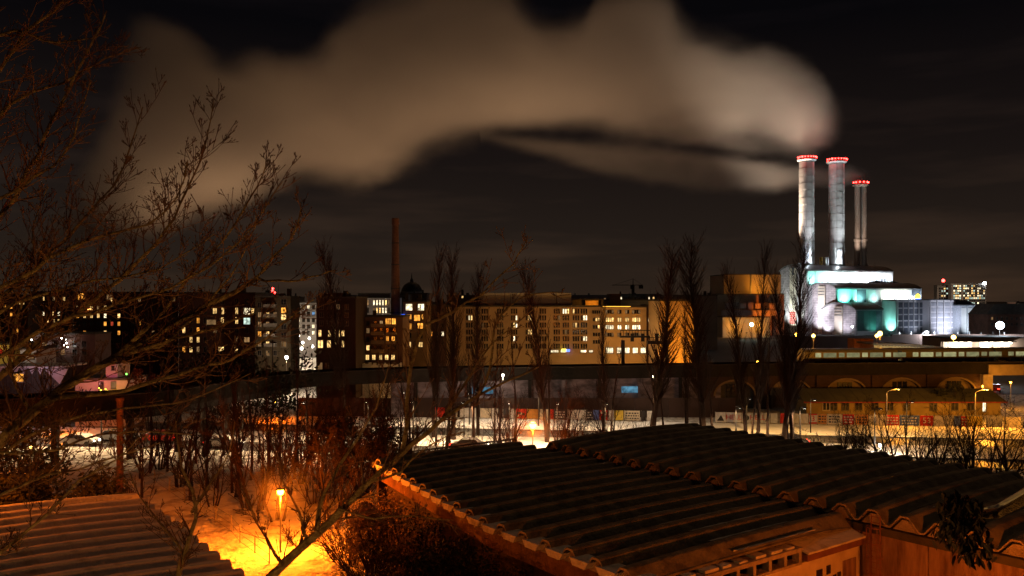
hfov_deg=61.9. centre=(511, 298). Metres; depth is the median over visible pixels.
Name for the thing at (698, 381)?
poplar tree
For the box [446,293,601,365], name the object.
office building
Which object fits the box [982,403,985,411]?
window
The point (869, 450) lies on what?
bare tree
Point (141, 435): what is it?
slim tree
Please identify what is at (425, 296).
building
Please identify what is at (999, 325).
street lamp
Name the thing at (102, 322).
apartment building
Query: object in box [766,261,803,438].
poplar tree
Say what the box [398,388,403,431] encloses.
slim tree
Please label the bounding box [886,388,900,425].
street lamp
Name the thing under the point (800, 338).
poplar tree
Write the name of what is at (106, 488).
leafy shrub
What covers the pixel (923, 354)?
window
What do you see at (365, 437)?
bare tree
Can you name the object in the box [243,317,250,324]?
window
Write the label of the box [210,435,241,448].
car
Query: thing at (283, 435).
bare tree
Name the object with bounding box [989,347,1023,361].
train carriage
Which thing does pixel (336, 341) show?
poplar tree
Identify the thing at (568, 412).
bare tree
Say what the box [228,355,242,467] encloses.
slim tree
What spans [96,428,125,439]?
car
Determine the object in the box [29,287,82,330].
apartment building
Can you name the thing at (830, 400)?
building
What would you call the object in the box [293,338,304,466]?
slim tree
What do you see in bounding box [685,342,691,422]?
slim tree
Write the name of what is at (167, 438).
slim tree
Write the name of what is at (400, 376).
slim tree
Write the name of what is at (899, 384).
arch window
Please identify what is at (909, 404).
window
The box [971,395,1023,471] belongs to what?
bare tree
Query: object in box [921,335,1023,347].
loading hall
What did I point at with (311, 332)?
office building
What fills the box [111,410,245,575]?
bare tree
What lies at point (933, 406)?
window
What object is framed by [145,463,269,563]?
path fence
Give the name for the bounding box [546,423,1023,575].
factory hall
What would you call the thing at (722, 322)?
storage building
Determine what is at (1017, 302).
building
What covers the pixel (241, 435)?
bare tree
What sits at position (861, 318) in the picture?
power station hall
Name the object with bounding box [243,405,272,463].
bare tree
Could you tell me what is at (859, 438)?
bare tree
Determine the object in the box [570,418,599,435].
bare tree
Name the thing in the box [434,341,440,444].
slim tree
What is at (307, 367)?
lane
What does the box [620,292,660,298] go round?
building
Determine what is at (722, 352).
city ground
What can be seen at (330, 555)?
bare shrub
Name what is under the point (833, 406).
window
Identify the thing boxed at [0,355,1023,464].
railway viaduct
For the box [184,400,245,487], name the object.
bare tree
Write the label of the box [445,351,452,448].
slim tree
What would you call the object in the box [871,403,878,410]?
window
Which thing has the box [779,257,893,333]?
power station hall
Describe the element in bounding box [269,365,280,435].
slim tree
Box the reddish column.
[116,397,123,492]
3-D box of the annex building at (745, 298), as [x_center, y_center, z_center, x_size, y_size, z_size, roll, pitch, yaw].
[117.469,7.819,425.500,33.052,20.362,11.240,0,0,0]
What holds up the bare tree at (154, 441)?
on the ground at (1019, 402)
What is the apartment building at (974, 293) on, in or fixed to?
on the city ground at (722, 352)
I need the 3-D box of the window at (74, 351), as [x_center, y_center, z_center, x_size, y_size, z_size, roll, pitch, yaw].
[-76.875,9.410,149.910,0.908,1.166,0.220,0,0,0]
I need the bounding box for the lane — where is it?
[288,358,315,400]
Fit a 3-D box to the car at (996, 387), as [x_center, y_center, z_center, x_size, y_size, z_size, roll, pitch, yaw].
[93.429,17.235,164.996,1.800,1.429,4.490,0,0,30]
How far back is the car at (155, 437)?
106.25 m
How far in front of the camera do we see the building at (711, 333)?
300.00 m
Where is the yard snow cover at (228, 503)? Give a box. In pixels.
[0,470,399,575]
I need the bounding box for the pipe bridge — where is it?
[721,302,775,335]
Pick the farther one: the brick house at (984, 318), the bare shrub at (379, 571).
the brick house at (984, 318)
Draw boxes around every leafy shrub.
[0,405,76,501]
[0,467,132,505]
[129,368,158,430]
[176,340,330,428]
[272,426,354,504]
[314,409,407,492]
[337,501,406,572]
[339,487,401,544]
[359,488,419,562]
[366,451,385,489]
[367,507,444,574]
[382,519,441,575]
[392,524,466,575]
[931,383,963,398]
[943,382,973,406]
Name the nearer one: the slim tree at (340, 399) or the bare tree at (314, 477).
the bare tree at (314, 477)
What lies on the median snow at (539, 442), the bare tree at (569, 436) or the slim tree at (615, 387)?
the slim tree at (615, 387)
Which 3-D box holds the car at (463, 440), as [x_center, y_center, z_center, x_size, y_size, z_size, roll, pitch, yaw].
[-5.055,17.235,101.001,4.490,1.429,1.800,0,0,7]
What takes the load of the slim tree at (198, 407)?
on the verge snow at (104, 454)
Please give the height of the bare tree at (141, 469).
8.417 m
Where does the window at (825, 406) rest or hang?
in the building at (830, 400)
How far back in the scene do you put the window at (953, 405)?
131.96 m
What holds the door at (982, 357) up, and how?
in the train carriage at (971, 354)
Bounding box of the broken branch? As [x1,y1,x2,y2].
[931,488,1023,570]
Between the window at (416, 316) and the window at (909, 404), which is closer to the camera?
the window at (909, 404)
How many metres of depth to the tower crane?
519.20 m
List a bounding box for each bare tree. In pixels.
[0,0,351,555]
[108,398,166,473]
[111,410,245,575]
[115,420,149,458]
[119,410,176,497]
[123,400,192,469]
[147,407,184,460]
[153,386,196,456]
[157,416,209,487]
[164,374,214,483]
[172,411,222,499]
[181,402,229,457]
[183,429,236,507]
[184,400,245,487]
[189,391,229,455]
[201,392,284,511]
[211,436,283,509]
[213,386,263,496]
[217,403,254,456]
[228,225,572,575]
[234,416,312,521]
[241,377,348,484]
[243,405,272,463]
[244,406,299,470]
[260,404,313,463]
[273,414,304,457]
[283,410,330,479]
[291,379,378,488]
[295,417,357,499]
[297,450,329,492]
[304,423,370,529]
[315,374,402,497]
[331,398,372,457]
[353,386,429,454]
[358,370,411,454]
[368,416,433,457]
[393,402,429,450]
[415,398,466,449]
[462,420,488,445]
[474,385,534,442]
[503,415,514,441]
[539,384,590,440]
[549,386,595,439]
[554,415,584,439]
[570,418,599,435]
[576,381,634,432]
[617,404,653,427]
[829,400,873,448]
[832,412,904,452]
[837,397,896,451]
[867,390,961,459]
[899,400,967,463]
[908,409,966,463]
[928,399,1023,472]
[940,384,1004,466]
[969,411,1019,470]
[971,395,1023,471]
[990,395,1023,474]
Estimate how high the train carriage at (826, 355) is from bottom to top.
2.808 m
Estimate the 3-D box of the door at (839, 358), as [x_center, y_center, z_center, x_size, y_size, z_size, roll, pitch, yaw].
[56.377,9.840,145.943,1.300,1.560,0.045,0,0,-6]
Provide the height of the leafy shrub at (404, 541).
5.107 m
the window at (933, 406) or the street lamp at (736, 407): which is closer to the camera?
the street lamp at (736, 407)
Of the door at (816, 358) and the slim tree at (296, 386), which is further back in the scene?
the door at (816, 358)
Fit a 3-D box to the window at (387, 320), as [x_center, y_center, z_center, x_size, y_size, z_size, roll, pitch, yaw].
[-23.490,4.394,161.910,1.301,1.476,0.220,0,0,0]
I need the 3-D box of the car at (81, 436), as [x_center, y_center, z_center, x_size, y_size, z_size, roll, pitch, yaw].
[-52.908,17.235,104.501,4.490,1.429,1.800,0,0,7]
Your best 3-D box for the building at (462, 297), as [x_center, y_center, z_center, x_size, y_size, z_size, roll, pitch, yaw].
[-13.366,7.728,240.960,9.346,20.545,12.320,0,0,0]
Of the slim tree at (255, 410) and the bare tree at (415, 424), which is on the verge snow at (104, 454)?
the bare tree at (415, 424)
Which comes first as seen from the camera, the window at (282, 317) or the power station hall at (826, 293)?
the window at (282, 317)
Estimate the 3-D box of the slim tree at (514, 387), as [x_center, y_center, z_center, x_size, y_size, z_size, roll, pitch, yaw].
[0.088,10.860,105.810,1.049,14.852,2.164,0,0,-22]
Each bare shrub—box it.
[276,523,313,545]
[307,499,382,565]
[308,504,371,555]
[312,506,401,571]
[330,526,401,575]
[335,541,405,575]
[345,547,401,575]
[362,518,417,570]
[372,554,414,575]
[788,422,871,448]
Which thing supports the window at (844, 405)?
in the building at (830, 400)
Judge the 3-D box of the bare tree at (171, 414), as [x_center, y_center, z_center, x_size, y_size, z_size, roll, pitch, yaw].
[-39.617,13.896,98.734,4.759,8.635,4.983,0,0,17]
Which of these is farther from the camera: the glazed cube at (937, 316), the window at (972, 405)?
the glazed cube at (937, 316)
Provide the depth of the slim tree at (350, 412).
94.24 m
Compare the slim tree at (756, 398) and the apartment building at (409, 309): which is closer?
the slim tree at (756, 398)
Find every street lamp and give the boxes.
[276,487,283,552]
[462,401,464,436]
[529,422,535,444]
[735,406,741,430]
[799,406,806,438]
[810,399,816,432]
[874,407,882,451]
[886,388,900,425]
[906,400,913,434]
[975,389,989,414]
[996,322,1003,334]
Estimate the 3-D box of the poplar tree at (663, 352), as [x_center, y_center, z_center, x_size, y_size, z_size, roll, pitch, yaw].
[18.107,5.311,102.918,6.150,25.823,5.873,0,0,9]
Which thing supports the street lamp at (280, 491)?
on the ground at (1019, 402)
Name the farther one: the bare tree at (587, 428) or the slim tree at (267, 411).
the bare tree at (587, 428)
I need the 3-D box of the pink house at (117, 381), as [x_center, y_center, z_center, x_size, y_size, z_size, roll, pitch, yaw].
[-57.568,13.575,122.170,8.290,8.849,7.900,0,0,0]
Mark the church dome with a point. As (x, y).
(411, 286)
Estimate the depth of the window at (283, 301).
167.96 m
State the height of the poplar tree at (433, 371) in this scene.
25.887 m
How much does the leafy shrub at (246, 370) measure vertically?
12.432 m
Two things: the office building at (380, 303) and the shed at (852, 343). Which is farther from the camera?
the office building at (380, 303)
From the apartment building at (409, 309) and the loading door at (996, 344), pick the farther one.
the loading door at (996, 344)
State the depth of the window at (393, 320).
161.96 m
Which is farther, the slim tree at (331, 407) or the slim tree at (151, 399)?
the slim tree at (151, 399)
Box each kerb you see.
[13,437,1023,460]
[42,426,993,446]
[142,422,1023,440]
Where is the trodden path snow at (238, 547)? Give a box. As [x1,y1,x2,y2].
[188,510,393,575]
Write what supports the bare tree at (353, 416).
on the verge snow at (104, 454)
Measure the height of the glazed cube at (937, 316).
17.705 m
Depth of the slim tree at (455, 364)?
101.84 m
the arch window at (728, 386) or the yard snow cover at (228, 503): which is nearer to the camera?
the yard snow cover at (228, 503)
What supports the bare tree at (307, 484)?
on the ground at (1019, 402)
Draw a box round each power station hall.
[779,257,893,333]
[812,280,922,333]
[820,300,883,335]
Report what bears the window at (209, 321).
in the apartment building at (247, 332)
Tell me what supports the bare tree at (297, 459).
on the ground at (1019, 402)
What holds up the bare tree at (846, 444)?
on the verge snow at (104, 454)
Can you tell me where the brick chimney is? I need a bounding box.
[390,218,400,314]
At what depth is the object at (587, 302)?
200.00 m
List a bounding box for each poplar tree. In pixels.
[313,234,354,418]
[419,240,447,436]
[437,242,468,439]
[467,257,487,435]
[517,257,552,442]
[596,301,610,431]
[639,235,687,425]
[671,230,725,425]
[679,303,691,422]
[717,260,752,431]
[744,240,773,432]
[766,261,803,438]
[772,226,818,438]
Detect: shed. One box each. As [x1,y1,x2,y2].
[848,338,872,347]
[856,341,937,360]
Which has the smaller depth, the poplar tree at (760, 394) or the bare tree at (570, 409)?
the bare tree at (570, 409)
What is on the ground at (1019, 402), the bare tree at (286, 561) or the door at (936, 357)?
the bare tree at (286, 561)
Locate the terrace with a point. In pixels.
(87, 340)
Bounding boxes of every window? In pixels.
[12,373,24,382]
[71,349,76,355]
[81,341,86,347]
[98,381,103,388]
[111,381,115,388]
[206,319,215,324]
[212,308,216,313]
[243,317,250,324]
[244,337,249,342]
[280,314,286,320]
[280,341,286,347]
[281,299,286,304]
[281,323,286,329]
[317,340,323,348]
[385,318,390,325]
[391,318,395,323]
[405,304,412,310]
[413,314,419,321]
[418,304,423,310]
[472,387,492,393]
[606,347,613,353]
[621,386,637,392]
[625,347,629,353]
[632,347,637,353]
[640,347,645,353]
[726,384,730,396]
[731,384,735,396]
[816,569,822,575]
[822,403,829,410]
[823,353,835,356]
[826,565,830,574]
[830,403,837,410]
[837,382,841,387]
[841,403,849,410]
[847,353,859,356]
[855,403,862,410]
[870,352,882,356]
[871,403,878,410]
[885,352,890,356]
[885,403,893,410]
[892,382,896,387]
[893,352,905,356]
[897,381,901,387]
[903,403,910,410]
[921,352,932,356]
[929,403,937,410]
[944,352,955,356]
[951,403,958,410]
[966,352,978,355]
[967,403,974,410]
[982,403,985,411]
[989,352,1001,355]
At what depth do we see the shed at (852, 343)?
205.00 m
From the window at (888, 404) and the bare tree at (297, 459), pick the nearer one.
the bare tree at (297, 459)
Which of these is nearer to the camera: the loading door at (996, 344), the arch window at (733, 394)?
the arch window at (733, 394)
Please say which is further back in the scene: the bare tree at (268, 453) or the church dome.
the church dome
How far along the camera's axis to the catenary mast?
130.92 m
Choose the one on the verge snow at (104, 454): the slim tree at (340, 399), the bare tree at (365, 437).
the slim tree at (340, 399)
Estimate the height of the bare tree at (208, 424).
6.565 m
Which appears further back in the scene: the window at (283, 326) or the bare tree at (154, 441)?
the window at (283, 326)
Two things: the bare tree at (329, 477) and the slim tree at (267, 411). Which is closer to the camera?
the bare tree at (329, 477)
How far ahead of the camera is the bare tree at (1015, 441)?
67.39 m
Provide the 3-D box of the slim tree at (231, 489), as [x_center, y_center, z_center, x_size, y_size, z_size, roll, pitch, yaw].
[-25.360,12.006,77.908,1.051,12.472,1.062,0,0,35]
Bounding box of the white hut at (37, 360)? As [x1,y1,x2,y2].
[19,346,56,362]
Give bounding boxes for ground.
[0,395,1023,471]
[130,302,1023,394]
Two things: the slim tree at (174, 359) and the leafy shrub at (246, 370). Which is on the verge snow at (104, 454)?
the slim tree at (174, 359)
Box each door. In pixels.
[814,352,821,360]
[838,352,844,360]
[848,338,859,347]
[857,338,866,347]
[861,351,868,360]
[863,338,872,347]
[884,351,891,359]
[912,351,918,359]
[935,351,941,359]
[948,342,959,346]
[958,351,964,359]
[961,342,971,346]
[979,342,990,346]
[980,351,987,359]
[993,342,1002,346]
[1007,350,1013,358]
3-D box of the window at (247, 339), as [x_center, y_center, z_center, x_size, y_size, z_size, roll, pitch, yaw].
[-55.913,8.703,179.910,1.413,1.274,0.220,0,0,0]
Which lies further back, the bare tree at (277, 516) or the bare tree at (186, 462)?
the bare tree at (186, 462)
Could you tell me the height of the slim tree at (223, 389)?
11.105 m
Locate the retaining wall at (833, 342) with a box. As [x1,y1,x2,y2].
[784,332,1023,349]
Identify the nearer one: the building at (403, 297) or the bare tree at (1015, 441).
the bare tree at (1015, 441)
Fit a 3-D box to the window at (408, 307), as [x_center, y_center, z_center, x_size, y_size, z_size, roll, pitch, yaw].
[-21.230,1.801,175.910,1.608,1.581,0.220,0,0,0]
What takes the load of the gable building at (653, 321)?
on the city ground at (722, 352)
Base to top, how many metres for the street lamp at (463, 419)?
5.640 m
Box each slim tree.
[139,391,148,478]
[146,344,154,464]
[164,355,171,471]
[170,342,179,388]
[194,368,203,463]
[201,352,210,458]
[222,364,225,438]
[226,367,240,492]
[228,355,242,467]
[230,383,235,425]
[246,371,253,479]
[252,382,259,443]
[260,353,271,474]
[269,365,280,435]
[276,385,281,473]
[281,382,288,436]
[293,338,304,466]
[293,371,300,478]
[302,354,309,451]
[325,372,336,470]
[335,374,343,447]
[343,360,353,414]
[376,349,382,423]
[382,334,395,451]
[394,338,407,443]
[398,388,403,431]
[403,359,414,453]
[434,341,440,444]
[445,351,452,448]
[446,324,460,448]
[464,339,474,434]
[472,317,481,436]
[491,340,499,443]
[497,344,504,433]
[508,330,516,431]
[544,319,552,436]
[610,338,623,430]
[652,340,663,424]
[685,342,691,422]
[700,320,713,425]
[751,341,763,433]
[764,319,772,435]
[772,338,788,438]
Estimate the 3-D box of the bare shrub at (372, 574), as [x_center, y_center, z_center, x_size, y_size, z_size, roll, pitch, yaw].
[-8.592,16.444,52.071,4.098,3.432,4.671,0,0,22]
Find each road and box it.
[12,438,1023,469]
[30,422,1023,446]
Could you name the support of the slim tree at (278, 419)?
on the ground at (1019, 402)
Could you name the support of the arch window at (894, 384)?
in the railway viaduct
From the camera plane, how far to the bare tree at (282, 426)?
91.48 m
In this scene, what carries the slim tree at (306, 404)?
on the verge snow at (104, 454)
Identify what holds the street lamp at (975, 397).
on the ground at (1019, 402)
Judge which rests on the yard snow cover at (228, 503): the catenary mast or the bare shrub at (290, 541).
the bare shrub at (290, 541)
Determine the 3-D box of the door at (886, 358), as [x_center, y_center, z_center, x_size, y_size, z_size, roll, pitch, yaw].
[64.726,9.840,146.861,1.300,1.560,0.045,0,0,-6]
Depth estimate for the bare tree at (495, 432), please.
90.65 m
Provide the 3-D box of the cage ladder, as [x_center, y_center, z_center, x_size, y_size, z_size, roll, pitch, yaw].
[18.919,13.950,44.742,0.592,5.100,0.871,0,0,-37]
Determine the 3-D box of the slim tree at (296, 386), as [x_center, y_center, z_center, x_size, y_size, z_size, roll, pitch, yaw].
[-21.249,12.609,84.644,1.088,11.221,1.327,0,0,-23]
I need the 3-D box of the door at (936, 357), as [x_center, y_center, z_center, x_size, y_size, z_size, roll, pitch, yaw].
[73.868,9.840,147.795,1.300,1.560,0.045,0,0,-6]
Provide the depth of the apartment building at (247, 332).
180.00 m
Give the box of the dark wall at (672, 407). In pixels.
[299,398,735,416]
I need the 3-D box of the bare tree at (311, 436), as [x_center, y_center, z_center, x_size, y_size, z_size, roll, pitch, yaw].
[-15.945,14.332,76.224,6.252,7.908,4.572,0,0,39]
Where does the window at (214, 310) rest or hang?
in the apartment building at (247, 332)
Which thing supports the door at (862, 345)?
in the shed at (852, 343)
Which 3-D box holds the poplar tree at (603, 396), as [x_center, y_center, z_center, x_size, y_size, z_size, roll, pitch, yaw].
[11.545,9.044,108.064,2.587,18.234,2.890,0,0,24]
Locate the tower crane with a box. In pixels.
[615,279,642,293]
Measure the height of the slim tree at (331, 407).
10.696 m
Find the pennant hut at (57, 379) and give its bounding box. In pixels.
[0,363,86,393]
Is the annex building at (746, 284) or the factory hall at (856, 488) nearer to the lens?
the factory hall at (856, 488)
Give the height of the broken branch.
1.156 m
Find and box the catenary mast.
[272,340,281,371]
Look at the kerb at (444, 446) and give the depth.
103.01 m
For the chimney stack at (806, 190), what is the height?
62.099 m
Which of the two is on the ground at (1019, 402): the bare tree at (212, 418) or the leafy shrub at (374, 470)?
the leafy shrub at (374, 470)
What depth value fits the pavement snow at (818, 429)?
119.16 m
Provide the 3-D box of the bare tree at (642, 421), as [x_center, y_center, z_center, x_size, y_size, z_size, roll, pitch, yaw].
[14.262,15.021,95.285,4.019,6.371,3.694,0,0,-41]
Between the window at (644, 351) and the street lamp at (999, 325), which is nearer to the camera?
the window at (644, 351)
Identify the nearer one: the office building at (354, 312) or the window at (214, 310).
the office building at (354, 312)
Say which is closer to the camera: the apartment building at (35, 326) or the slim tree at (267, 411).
the slim tree at (267, 411)
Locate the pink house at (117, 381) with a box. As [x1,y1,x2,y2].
[75,361,146,425]
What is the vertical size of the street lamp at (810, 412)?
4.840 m
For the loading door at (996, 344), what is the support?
in the loading hall
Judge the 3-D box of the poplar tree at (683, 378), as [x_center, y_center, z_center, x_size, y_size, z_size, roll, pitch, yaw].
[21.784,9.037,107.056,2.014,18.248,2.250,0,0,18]
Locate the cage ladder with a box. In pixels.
[866,514,882,575]
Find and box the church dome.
[400,274,421,293]
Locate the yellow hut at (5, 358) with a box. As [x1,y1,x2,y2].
[0,341,34,363]
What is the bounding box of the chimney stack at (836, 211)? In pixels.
[826,157,847,265]
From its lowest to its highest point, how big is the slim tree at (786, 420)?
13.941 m
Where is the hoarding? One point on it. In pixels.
(817, 418)
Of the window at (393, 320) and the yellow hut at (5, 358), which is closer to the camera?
the yellow hut at (5, 358)
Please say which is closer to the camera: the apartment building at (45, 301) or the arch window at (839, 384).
the arch window at (839, 384)
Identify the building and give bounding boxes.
[0,297,42,340]
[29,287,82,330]
[74,282,178,372]
[179,282,272,380]
[255,284,299,388]
[300,302,315,356]
[315,291,367,397]
[358,293,401,314]
[362,310,409,394]
[400,294,411,313]
[401,294,432,366]
[408,290,429,300]
[431,299,445,365]
[446,289,474,304]
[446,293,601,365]
[571,293,606,298]
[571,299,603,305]
[601,306,646,363]
[603,289,658,305]
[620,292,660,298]
[641,304,648,362]
[648,300,693,362]
[654,291,717,349]
[710,274,780,294]
[712,294,783,334]
[717,316,769,336]
[795,388,1007,414]
[1007,301,1023,303]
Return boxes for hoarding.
[435,407,1020,427]
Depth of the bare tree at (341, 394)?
79.89 m
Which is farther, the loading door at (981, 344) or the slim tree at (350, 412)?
the loading door at (981, 344)
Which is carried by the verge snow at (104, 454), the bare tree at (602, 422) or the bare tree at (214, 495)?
the bare tree at (602, 422)
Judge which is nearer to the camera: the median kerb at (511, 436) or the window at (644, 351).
the median kerb at (511, 436)
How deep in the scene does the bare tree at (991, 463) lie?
80.41 m
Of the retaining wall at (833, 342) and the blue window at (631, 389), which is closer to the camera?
the blue window at (631, 389)
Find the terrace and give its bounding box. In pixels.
[31,331,111,390]
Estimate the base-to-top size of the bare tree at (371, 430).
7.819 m
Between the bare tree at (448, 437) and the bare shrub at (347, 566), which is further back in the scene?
the bare tree at (448, 437)
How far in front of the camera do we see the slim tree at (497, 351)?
103.83 m
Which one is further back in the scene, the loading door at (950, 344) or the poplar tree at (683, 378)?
the loading door at (950, 344)
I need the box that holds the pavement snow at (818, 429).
[140,413,1023,438]
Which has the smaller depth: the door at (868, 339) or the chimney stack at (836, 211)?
the door at (868, 339)
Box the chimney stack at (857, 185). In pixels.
[852,178,868,271]
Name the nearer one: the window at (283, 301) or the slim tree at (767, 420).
the slim tree at (767, 420)
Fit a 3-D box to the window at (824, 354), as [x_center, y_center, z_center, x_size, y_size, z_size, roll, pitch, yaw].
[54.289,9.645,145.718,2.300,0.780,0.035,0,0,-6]
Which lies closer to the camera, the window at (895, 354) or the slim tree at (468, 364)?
the slim tree at (468, 364)
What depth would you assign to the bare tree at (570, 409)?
93.46 m
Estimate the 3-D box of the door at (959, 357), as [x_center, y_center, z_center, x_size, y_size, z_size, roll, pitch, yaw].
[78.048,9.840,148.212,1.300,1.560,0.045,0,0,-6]
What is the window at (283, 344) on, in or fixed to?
in the apartment building at (272, 322)
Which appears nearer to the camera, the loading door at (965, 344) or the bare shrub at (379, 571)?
the bare shrub at (379, 571)
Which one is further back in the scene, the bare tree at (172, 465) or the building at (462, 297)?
the building at (462, 297)
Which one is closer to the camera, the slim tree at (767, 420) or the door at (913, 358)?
the slim tree at (767, 420)
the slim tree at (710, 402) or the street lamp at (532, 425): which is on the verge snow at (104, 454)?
the street lamp at (532, 425)
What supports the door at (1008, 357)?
in the train carriage at (1012, 350)
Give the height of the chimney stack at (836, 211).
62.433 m
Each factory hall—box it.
[0,493,244,575]
[372,441,865,575]
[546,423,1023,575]
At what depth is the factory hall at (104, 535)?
44.87 m
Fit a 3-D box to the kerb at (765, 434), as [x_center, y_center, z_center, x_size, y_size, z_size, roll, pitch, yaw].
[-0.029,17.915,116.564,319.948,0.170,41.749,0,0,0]
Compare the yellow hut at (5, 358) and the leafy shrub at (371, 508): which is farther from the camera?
the yellow hut at (5, 358)
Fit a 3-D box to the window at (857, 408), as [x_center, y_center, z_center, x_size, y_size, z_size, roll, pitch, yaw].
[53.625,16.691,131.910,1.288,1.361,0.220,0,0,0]
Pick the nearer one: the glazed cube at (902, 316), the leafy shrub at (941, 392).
the leafy shrub at (941, 392)
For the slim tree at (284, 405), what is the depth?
89.68 m
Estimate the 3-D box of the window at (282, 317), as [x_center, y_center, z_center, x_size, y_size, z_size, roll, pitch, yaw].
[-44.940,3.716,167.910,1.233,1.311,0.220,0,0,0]
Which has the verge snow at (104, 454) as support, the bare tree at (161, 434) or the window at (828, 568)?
the bare tree at (161, 434)
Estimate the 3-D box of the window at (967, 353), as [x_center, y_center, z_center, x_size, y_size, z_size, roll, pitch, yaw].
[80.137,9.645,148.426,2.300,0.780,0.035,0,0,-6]
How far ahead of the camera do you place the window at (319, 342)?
151.96 m
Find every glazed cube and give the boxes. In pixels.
[882,299,921,334]
[922,299,958,333]
[953,304,975,333]
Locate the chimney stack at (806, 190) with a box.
[797,155,816,270]
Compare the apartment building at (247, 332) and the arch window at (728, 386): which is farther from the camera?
the apartment building at (247, 332)
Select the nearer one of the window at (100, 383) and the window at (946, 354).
the window at (100, 383)
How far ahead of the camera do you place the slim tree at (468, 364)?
103.31 m
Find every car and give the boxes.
[59,433,100,446]
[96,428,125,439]
[145,429,173,442]
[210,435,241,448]
[449,437,487,447]
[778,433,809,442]
[993,384,1000,391]
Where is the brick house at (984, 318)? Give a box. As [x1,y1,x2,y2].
[968,304,1023,333]
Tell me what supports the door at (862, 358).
in the train carriage at (826, 355)
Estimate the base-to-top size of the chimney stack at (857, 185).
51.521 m
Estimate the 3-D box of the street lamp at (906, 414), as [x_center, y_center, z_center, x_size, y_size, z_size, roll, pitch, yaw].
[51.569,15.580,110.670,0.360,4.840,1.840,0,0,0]
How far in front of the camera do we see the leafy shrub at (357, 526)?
55.21 m
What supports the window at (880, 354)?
in the train carriage at (826, 355)
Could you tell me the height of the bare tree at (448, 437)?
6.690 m
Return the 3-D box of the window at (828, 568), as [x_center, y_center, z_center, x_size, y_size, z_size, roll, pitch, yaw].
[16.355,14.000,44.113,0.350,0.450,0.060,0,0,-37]
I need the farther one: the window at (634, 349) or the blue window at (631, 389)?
the window at (634, 349)
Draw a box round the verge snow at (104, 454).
[2,446,1023,478]
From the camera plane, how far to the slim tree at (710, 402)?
100.53 m
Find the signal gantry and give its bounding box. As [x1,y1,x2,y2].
[620,330,668,363]
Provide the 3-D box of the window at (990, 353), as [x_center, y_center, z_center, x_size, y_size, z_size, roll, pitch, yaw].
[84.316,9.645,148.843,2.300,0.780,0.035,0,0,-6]
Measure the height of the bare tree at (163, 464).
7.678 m
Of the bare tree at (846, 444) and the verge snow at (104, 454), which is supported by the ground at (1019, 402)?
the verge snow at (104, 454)
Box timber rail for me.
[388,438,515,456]
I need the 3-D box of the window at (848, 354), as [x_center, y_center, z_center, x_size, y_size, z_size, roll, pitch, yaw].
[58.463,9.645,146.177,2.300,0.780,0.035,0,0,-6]
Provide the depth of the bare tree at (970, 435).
75.32 m
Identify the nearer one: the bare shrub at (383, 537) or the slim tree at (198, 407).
the bare shrub at (383, 537)
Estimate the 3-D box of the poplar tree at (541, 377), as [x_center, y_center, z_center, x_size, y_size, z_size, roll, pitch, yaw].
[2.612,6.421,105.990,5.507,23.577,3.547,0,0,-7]
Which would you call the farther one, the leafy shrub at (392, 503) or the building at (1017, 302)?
the building at (1017, 302)
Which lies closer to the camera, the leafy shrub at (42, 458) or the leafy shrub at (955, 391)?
the leafy shrub at (42, 458)
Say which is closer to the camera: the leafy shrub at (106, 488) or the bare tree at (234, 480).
the leafy shrub at (106, 488)
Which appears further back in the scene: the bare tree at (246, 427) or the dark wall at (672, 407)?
the dark wall at (672, 407)
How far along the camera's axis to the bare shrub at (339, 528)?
58.85 m
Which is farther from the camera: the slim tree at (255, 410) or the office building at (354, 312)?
the office building at (354, 312)
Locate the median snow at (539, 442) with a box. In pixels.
[0,427,1023,458]
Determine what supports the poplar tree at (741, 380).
on the median snow at (539, 442)
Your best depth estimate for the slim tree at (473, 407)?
102.45 m
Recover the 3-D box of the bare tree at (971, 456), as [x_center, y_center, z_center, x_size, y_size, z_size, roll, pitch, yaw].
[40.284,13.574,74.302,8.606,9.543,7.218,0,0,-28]
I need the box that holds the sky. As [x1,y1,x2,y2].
[0,0,1023,301]
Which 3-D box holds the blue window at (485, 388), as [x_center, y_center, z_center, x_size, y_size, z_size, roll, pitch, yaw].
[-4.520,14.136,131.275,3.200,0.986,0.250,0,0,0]
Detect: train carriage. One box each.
[797,348,905,362]
[896,347,1001,361]
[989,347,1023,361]
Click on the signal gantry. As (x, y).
(631, 336)
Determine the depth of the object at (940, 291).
655.00 m
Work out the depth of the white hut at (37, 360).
139.83 m
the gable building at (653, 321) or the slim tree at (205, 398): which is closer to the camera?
the slim tree at (205, 398)
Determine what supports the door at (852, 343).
in the shed at (852, 343)
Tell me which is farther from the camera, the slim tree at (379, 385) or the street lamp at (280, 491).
the slim tree at (379, 385)
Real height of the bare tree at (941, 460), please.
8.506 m
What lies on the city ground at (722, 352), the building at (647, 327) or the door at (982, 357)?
the building at (647, 327)

